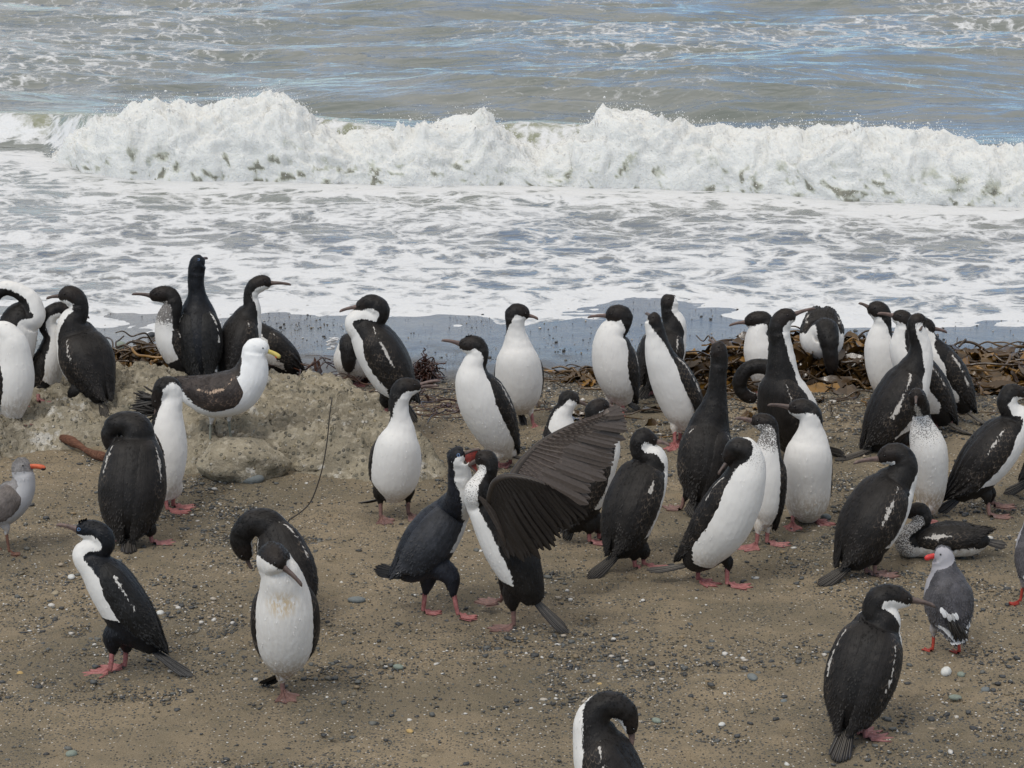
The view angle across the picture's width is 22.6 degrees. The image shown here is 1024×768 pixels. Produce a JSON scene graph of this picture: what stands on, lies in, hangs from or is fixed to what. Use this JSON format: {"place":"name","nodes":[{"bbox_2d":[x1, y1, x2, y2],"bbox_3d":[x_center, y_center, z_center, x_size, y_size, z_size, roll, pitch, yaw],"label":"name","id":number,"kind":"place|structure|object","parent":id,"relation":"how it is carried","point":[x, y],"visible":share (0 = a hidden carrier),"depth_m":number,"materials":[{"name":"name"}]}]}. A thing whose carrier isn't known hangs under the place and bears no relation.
{"place":"outdoors","nodes":[
{"label":"outdoors","id":0,"kind":"place"},
{"bbox_2d":[0,0,1023,332],"bbox_3d":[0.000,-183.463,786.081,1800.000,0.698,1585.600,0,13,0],"label":"sea","id":1,"kind":"structure","parent":0,"point":[550,72],"depth_m":21.62,"materials":[{"name":"liquid"}]},
{"bbox_2d":[51,89,1023,207],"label":"breaking wave foam","id":2,"kind":"object","parent":1,"relation":"on","point":[129,136],"visible":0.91,"depth_m":20.79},
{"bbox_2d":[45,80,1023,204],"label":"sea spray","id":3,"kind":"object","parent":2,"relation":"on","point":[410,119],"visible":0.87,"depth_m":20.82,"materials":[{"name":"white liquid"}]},
{"bbox_2d":[0,297,1023,767],"bbox_3d":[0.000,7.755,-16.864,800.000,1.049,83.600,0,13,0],"label":"beach","id":4,"kind":"structure","parent":0,"point":[162,737],"depth_m":9.63,"materials":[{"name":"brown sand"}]},
{"bbox_2d":[0,457,45,556],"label":"gull","id":5,"kind":"object","parent":4,"relation":"on","point":[17,491],"visible":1,"depth_m":10.58,"materials":[{"name":"grey"}]},
{"bbox_2d":[65,750,77,756],"bbox_3d":[-1.459,1.225,8.480,0.039,0.026,0.035,0,13,0],"label":"pebble","id":6,"kind":"object","parent":4,"relation":"on","point":[70,753],"visible":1,"depth_m":8.47,"materials":[{"name":"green stone"}]},
{"bbox_2d":[68,574,74,579],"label":"pebble","id":7,"kind":"object","parent":4,"relation":"on","point":[71,576],"visible":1,"depth_m":10.31,"materials":[{"name":"white stone"}]},
{"bbox_2d":[59,434,105,460],"bbox_3d":[-2.040,0.304,12.195,0.048,0.074,0.381,-12,18,-40],"label":"driftwood","id":8,"kind":"object","parent":4,"relation":"on","point":[71,441],"visible":0.91,"depth_m":12.20,"materials":[{"name":"brown wood"}]},
{"bbox_2d":[117,341,124,348],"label":"pebble","id":9,"kind":"object","parent":4,"relation":"on","point":[119,343],"visible":0.36,"depth_m":14.78,"materials":[{"name":"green stone"}]},
{"bbox_2d":[56,518,192,678],"bbox_3d":[-1.386,0.760,9.192,0.483,0.581,0.192,0,13,0],"label":"cormorant","id":10,"kind":"object","parent":4,"relation":"on","point":[122,602],"visible":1,"depth_m":9.13,"materials":[{"name":"black"}]},
{"bbox_2d":[98,411,173,553],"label":"cormorant","id":11,"kind":"object","parent":4,"relation":"on","point":[132,485],"visible":0.98,"depth_m":10.69,"materials":[{"name":"black"}]},
{"bbox_2d":[106,330,167,367],"bbox_3d":[-2.100,-0.140,13.885,1.025,0.296,0.962,0,13,0],"label":"kelp patch","id":12,"kind":"object","parent":4,"relation":"on","point":[127,355],"visible":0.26,"depth_m":13.89,"materials":[{"name":"brown plant"}]},
{"bbox_2d":[121,376,194,515],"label":"cormorant","id":13,"kind":"object","parent":4,"relation":"on","point":[162,404],"visible":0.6,"depth_m":11.18,"materials":[{"name":"white"}]},
{"bbox_2d":[0,361,446,481],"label":"rock","id":14,"kind":"object","parent":4,"relation":"on","point":[287,415],"visible":0.53,"depth_m":12.27,"materials":[{"name":"beige stone"}]},
{"bbox_2d":[0,321,34,425],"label":"cormorant","id":15,"kind":"object","parent":14,"relation":"on","point":[17,376],"visible":1,"depth_m":12.21,"materials":[{"name":"white"}]},
{"bbox_2d":[0,280,45,406],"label":"cormorant","id":16,"kind":"object","parent":14,"relation":"on","point":[25,314],"visible":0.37,"depth_m":12.61,"materials":[{"name":"white"}]},
{"bbox_2d":[33,301,88,402],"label":"cormorant","id":17,"kind":"object","parent":14,"relation":"on","point":[47,371],"visible":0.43,"depth_m":12.72,"materials":[{"name":"black"}]},
{"bbox_2d":[46,285,116,416],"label":"cormorant","id":18,"kind":"object","parent":14,"relation":"on","point":[86,358],"visible":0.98,"depth_m":12.55,"materials":[{"name":"black"}]},
{"bbox_2d":[132,285,184,371],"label":"cormorant","id":19,"kind":"object","parent":14,"relation":"on","point":[167,338],"visible":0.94,"depth_m":12.91,"materials":[{"name":"black"}]},
{"bbox_2d":[179,254,222,375],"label":"cormorant","id":20,"kind":"object","parent":14,"relation":"on","point":[201,332],"visible":0.88,"depth_m":12.93,"materials":[{"name":"black"}]},
{"bbox_2d":[174,338,280,439],"bbox_3d":[-1.332,0.037,11.947,0.515,0.522,0.239,0,13,0],"label":"gull","id":21,"kind":"object","parent":14,"relation":"on","point":[239,388],"visible":0.91,"depth_m":11.86,"materials":[{"name":"white"}]},
{"bbox_2d":[217,274,290,371],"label":"cormorant","id":22,"kind":"object","parent":14,"relation":"on","point":[242,326],"visible":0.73,"depth_m":13.02,"materials":[{"name":"black"}]},
{"bbox_2d":[339,294,420,422],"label":"cormorant","id":23,"kind":"object","parent":14,"relation":"on","point":[382,356],"visible":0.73,"depth_m":12.22,"materials":[{"name":"black"}]},
{"bbox_2d":[196,436,291,483],"bbox_3d":[-1.260,0.367,11.843,0.388,0.242,0.355,-12,18,-41],"label":"boulder","id":24,"kind":"object","parent":4,"relation":"on","point":[228,459],"visible":0.86,"depth_m":11.73,"materials":[{"name":"beige stone"}]},
{"bbox_2d":[243,475,264,483],"bbox_3d":[-1.190,0.434,11.727,0.113,0.056,0.080,-7,15,-26],"label":"pebble","id":25,"kind":"object","parent":4,"relation":"on","point":[257,479],"visible":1,"depth_m":11.70,"materials":[{"name":"grey stone"}]},
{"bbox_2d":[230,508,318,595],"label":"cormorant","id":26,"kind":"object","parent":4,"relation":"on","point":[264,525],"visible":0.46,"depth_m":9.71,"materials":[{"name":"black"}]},
{"bbox_2d":[261,322,305,374],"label":"cormorant","id":27,"kind":"object","parent":4,"relation":"on","point":[280,343],"visible":0.71,"depth_m":13.75,"materials":[{"name":"black"}]},
{"bbox_2d":[250,541,320,703],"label":"cormorant","id":28,"kind":"object","parent":4,"relation":"on","point":[285,621],"visible":1,"depth_m":8.81,"materials":[{"name":"white"}]},
{"bbox_2d":[293,456,325,471],"bbox_3d":[-0.905,0.379,11.946,0.226,0.088,0.186,5,14,19],"label":"boulder","id":29,"kind":"object","parent":4,"relation":"on","point":[309,463],"visible":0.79,"depth_m":11.88,"materials":[{"name":"beige stone"}]},
{"bbox_2d":[288,398,332,521],"bbox_3d":[-0.875,0.351,10.932,0.228,0.600,0.006,0,13,0],"label":"dead stalk","id":30,"kind":"object","parent":4,"relation":"on","point":[321,469],"visible":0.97,"depth_m":10.94,"materials":[{"name":"brown plant"}]},
{"bbox_2d":[326,333,366,387],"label":"cormorant","id":31,"kind":"object","parent":4,"relation":"on","point":[346,361],"visible":0.59,"depth_m":13.64,"materials":[{"name":"black"}]},
{"bbox_2d":[347,596,365,602],"bbox_3d":[-0.610,0.846,10.037,0.072,0.028,0.045,0,13,0],"label":"pebble","id":32,"kind":"object","parent":4,"relation":"on","point":[356,599],"visible":1,"depth_m":10.02,"materials":[{"name":"grey stone"}]},
{"bbox_2d":[393,664,403,669],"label":"pebble","id":33,"kind":"object","parent":4,"relation":"on","point":[398,666],"visible":1,"depth_m":9.27,"materials":[{"name":"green stone"}]},
{"bbox_2d":[358,377,440,525],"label":"cormorant","id":34,"kind":"object","parent":4,"relation":"on","point":[394,463],"visible":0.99,"depth_m":10.96,"materials":[{"name":"white"}]},
{"bbox_2d":[268,355,550,423],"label":"kelp strands","id":35,"kind":"object","parent":4,"relation":"on","point":[318,369],"visible":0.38,"depth_m":13.36},
{"bbox_2d":[374,445,480,620],"bbox_3d":[-0.322,0.552,9.766,0.416,0.714,0.285,0,13,0],"label":"cormorant","id":36,"kind":"object","parent":4,"relation":"on","point":[430,538],"visible":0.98,"depth_m":9.73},
{"bbox_2d":[413,348,445,383],"bbox_3d":[-0.461,-0.109,13.826,0.215,0.203,0.236,6,15,25],"label":"weed ball","id":37,"kind":"object","parent":4,"relation":"on","point":[426,370],"visible":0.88,"depth_m":13.79,"materials":[{"name":"brown plant"}]},
{"bbox_2d":[441,335,521,468],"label":"cormorant","id":38,"kind":"object","parent":4,"relation":"on","point":[486,407],"visible":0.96,"depth_m":11.76,"materials":[{"name":"white"}]},
{"bbox_2d":[494,303,543,430],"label":"cormorant","id":39,"kind":"object","parent":4,"relation":"on","point":[519,372],"visible":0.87,"depth_m":12.56,"materials":[{"name":"white"}]},
{"bbox_2d":[463,405,627,633],"bbox_3d":[0.132,0.536,9.638,0.628,0.811,0.576,0,13,0],"label":"cormorant","id":40,"kind":"object","parent":4,"relation":"on","point":[529,504],"visible":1,"depth_m":9.58,"materials":[{"name":"black"}]},
{"bbox_2d":[542,390,586,437],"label":"cormorant","id":41,"kind":"object","parent":4,"relation":"on","point":[562,410],"visible":0.33,"depth_m":11.54,"materials":[{"name":"white"}]},
{"bbox_2d":[558,398,626,545],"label":"cormorant","id":42,"kind":"object","parent":4,"relation":"on","point":[589,525],"visible":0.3,"depth_m":10.73,"materials":[{"name":"black"}]},
{"bbox_2d":[543,364,642,389],"bbox_3d":[0.404,-0.070,13.924,0.867,0.145,0.641,0,13,0],"label":"kelp clump","id":43,"kind":"object","parent":4,"relation":"on","point":[585,375],"visible":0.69,"depth_m":13.84,"materials":[{"name":"brown plant"}]},
{"bbox_2d":[573,690,643,767],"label":"cormorant","id":44,"kind":"object","parent":4,"relation":"on","point":[600,740],"visible":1,"depth_m":7.54,"materials":[{"name":"black"}]},
{"bbox_2d":[587,304,640,415],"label":"cormorant","id":45,"kind":"object","parent":4,"relation":"on","point":[615,364],"visible":0.94,"depth_m":12.91,"materials":[{"name":"white"}]},
{"bbox_2d":[586,427,669,578],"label":"cormorant","id":46,"kind":"object","parent":4,"relation":"on","point":[633,501],"visible":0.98,"depth_m":10.38,"materials":[{"name":"black"}]},
{"bbox_2d":[652,717,661,722],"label":"pebble","id":47,"kind":"object","parent":4,"relation":"on","point":[656,720],"visible":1,"depth_m":8.75,"materials":[{"name":"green stone"}]},
{"bbox_2d":[636,294,686,398],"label":"cormorant","id":48,"kind":"object","parent":4,"relation":"on","point":[674,322],"visible":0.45,"depth_m":13.40,"materials":[{"name":"black"}]},
{"bbox_2d":[645,312,702,451],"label":"cormorant","id":49,"kind":"object","parent":4,"relation":"on","point":[675,386],"visible":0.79,"depth_m":12.20,"materials":[{"name":"white"}]},
{"bbox_2d":[662,339,731,516],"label":"cormorant","id":50,"kind":"object","parent":4,"relation":"on","point":[705,438],"visible":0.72,"depth_m":11.16,"materials":[{"name":"black"}]},
{"bbox_2d":[646,437,765,589],"bbox_3d":[0.788,0.498,10.158,0.460,0.642,0.229,8,15,29],"label":"cormorant","id":51,"kind":"object","parent":4,"relation":"on","point":[721,523],"visible":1,"depth_m":10.03,"materials":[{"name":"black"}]},
{"bbox_2d":[732,358,766,403],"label":"cormorant","id":52,"kind":"object","parent":4,"relation":"on","point":[745,371],"visible":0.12,"depth_m":12.65,"materials":[{"name":"black"}]},
{"bbox_2d":[747,673,757,680],"bbox_3d":[0.861,1.050,9.173,0.035,0.024,0.057,-7,15,-26],"label":"pebble","id":53,"kind":"object","parent":4,"relation":"on","point":[752,677],"visible":1,"depth_m":9.16,"materials":[{"name":"grey stone"}]},
{"bbox_2d":[734,413,791,551],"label":"cormorant","id":54,"kind":"object","parent":4,"relation":"on","point":[775,493],"visible":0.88,"depth_m":10.66,"materials":[{"name":"white"}]},
{"bbox_2d":[536,386,1023,442],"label":"kelp litter","id":55,"kind":"object","parent":4,"relation":"on","point":[653,422],"visible":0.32,"depth_m":13.03,"materials":[{"name":"brown plant"}]},
{"bbox_2d":[767,398,835,531],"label":"cormorant","id":56,"kind":"object","parent":4,"relation":"on","point":[808,461],"visible":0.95,"depth_m":10.91,"materials":[{"name":"white"}]},
{"bbox_2d":[757,307,845,457],"bbox_3d":[1.348,0.021,12.010,0.423,0.798,0.285,-9,16,-35],"label":"cormorant","id":57,"kind":"object","parent":4,"relation":"on","point":[782,382],"visible":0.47,"depth_m":11.86,"materials":[{"name":"black"}]},
{"bbox_2d":[821,513,830,519],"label":"pebble","id":58,"kind":"object","parent":4,"relation":"on","point":[826,516],"visible":0.99,"depth_m":11.17,"materials":[{"name":"grey stone"}]},
{"bbox_2d":[684,325,1023,401],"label":"kelp heap","id":59,"kind":"object","parent":4,"relation":"on","point":[995,369],"visible":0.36,"depth_m":13.75,"materials":[{"name":"brown plant"}]},
{"bbox_2d":[729,311,771,392],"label":"cormorant","id":60,"kind":"object","parent":59,"relation":"on","point":[756,341],"visible":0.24,"depth_m":13.48,"materials":[{"name":"white"}]},
{"bbox_2d":[800,305,853,384],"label":"cormorant","id":61,"kind":"object","parent":59,"relation":"on","point":[822,329],"visible":0.91,"depth_m":13.71,"materials":[{"name":"black"}]},
{"bbox_2d":[817,442,917,586],"bbox_3d":[1.419,0.513,10.338,0.484,0.531,0.271,-4,14,-16],"label":"cormorant","id":62,"kind":"object","parent":4,"relation":"on","point":[873,515],"visible":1,"depth_m":10.29,"materials":[{"name":"black"}]},
{"bbox_2d":[858,301,892,389],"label":"cormorant","id":63,"kind":"object","parent":4,"relation":"on","point":[878,364],"visible":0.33,"depth_m":13.07,"materials":[{"name":"white"}]},
{"bbox_2d":[822,583,935,761],"bbox_3d":[1.164,0.937,8.557,0.461,0.520,0.248,-11,17,-40],"label":"cormorant","id":64,"kind":"object","parent":4,"relation":"on","point":[862,670],"visible":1,"depth_m":8.50,"materials":[{"name":"black"}]},
{"bbox_2d":[834,313,932,460],"bbox_3d":[1.754,0.001,12.205,0.556,0.670,0.259,-4,14,-17],"label":"cormorant","id":65,"kind":"object","parent":4,"relation":"on","point":[887,418],"visible":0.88,"depth_m":12.18,"materials":[{"name":"black"}]},
{"bbox_2d":[877,310,971,434],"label":"cormorant","id":66,"kind":"object","parent":4,"relation":"on","point":[942,405],"visible":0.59,"depth_m":12.53,"materials":[{"name":"white"}]},
{"bbox_2d":[908,387,947,523],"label":"cormorant","id":67,"kind":"object","parent":4,"relation":"on","point":[928,446],"visible":0.82,"depth_m":10.96,"materials":[{"name":"white"}]},
{"bbox_2d":[941,666,951,675],"bbox_3d":[1.565,1.037,9.229,0.036,0.039,0.052,8,16,31],"label":"pebble","id":68,"kind":"object","parent":4,"relation":"on","point":[946,671],"visible":1,"depth_m":9.21,"materials":[{"name":"white stone"}]},
{"bbox_2d":[921,544,974,653],"bbox_3d":[1.607,0.799,9.395,0.190,0.418,0.224,0,13,0],"label":"gull","id":69,"kind":"object","parent":4,"relation":"on","point":[948,592],"visible":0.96,"depth_m":9.36,"materials":[{"name":"grey"}]},
{"bbox_2d":[894,502,1006,557],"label":"cormorant","id":70,"kind":"object","parent":4,"relation":"on","point":[920,535],"visible":0.96,"depth_m":10.54,"materials":[{"name":"black"}]},
{"bbox_2d":[925,318,984,423],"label":"cormorant","id":71,"kind":"object","parent":4,"relation":"on","point":[947,359],"visible":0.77,"depth_m":12.70,"materials":[{"name":"black"}]},
{"bbox_2d":[948,694,961,700],"bbox_3d":[1.556,1.101,8.989,0.048,0.022,0.031,0,13,0],"label":"pebble","id":72,"kind":"object","parent":4,"relation":"on","point":[954,697],"visible":1,"depth_m":8.98,"materials":[{"name":"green stone"}]},
{"bbox_2d":[957,671,964,676],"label":"pebble","id":73,"kind":"object","parent":4,"relation":"on","point":[960,674],"visible":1,"depth_m":9.21,"materials":[{"name":"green stone"}]},
{"bbox_2d":[938,383,1023,519],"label":"cormorant","id":74,"kind":"object","parent":4,"relation":"on","point":[990,452],"visible":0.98,"depth_m":11.07,"materials":[{"name":"black"}]},
{"bbox_2d":[981,686,989,691],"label":"pebble","id":75,"kind":"object","parent":4,"relation":"on","point":[986,689],"visible":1,"depth_m":9.06,"materials":[{"name":"grey stone"}]},
{"bbox_2d":[974,341,1023,354],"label":"kelp heap end","id":76,"kind":"object","parent":4,"relation":"on","point":[1010,348],"visible":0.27,"depth_m":14.44,"materials":[{"name":"brown plant"}]},
{"bbox_2d":[1003,463,1023,494],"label":"cormorant","id":77,"kind":"object","parent":4,"relation":"on","point":[1016,488],"visible":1,"depth_m":11.49,"materials":[{"name":"black"}]},
{"bbox_2d":[1009,523,1023,605],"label":"gull","id":78,"kind":"object","parent":4,"relation":"on","point":[1019,556],"visible":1,"depth_m":9.97,"materials":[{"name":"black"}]}
]}

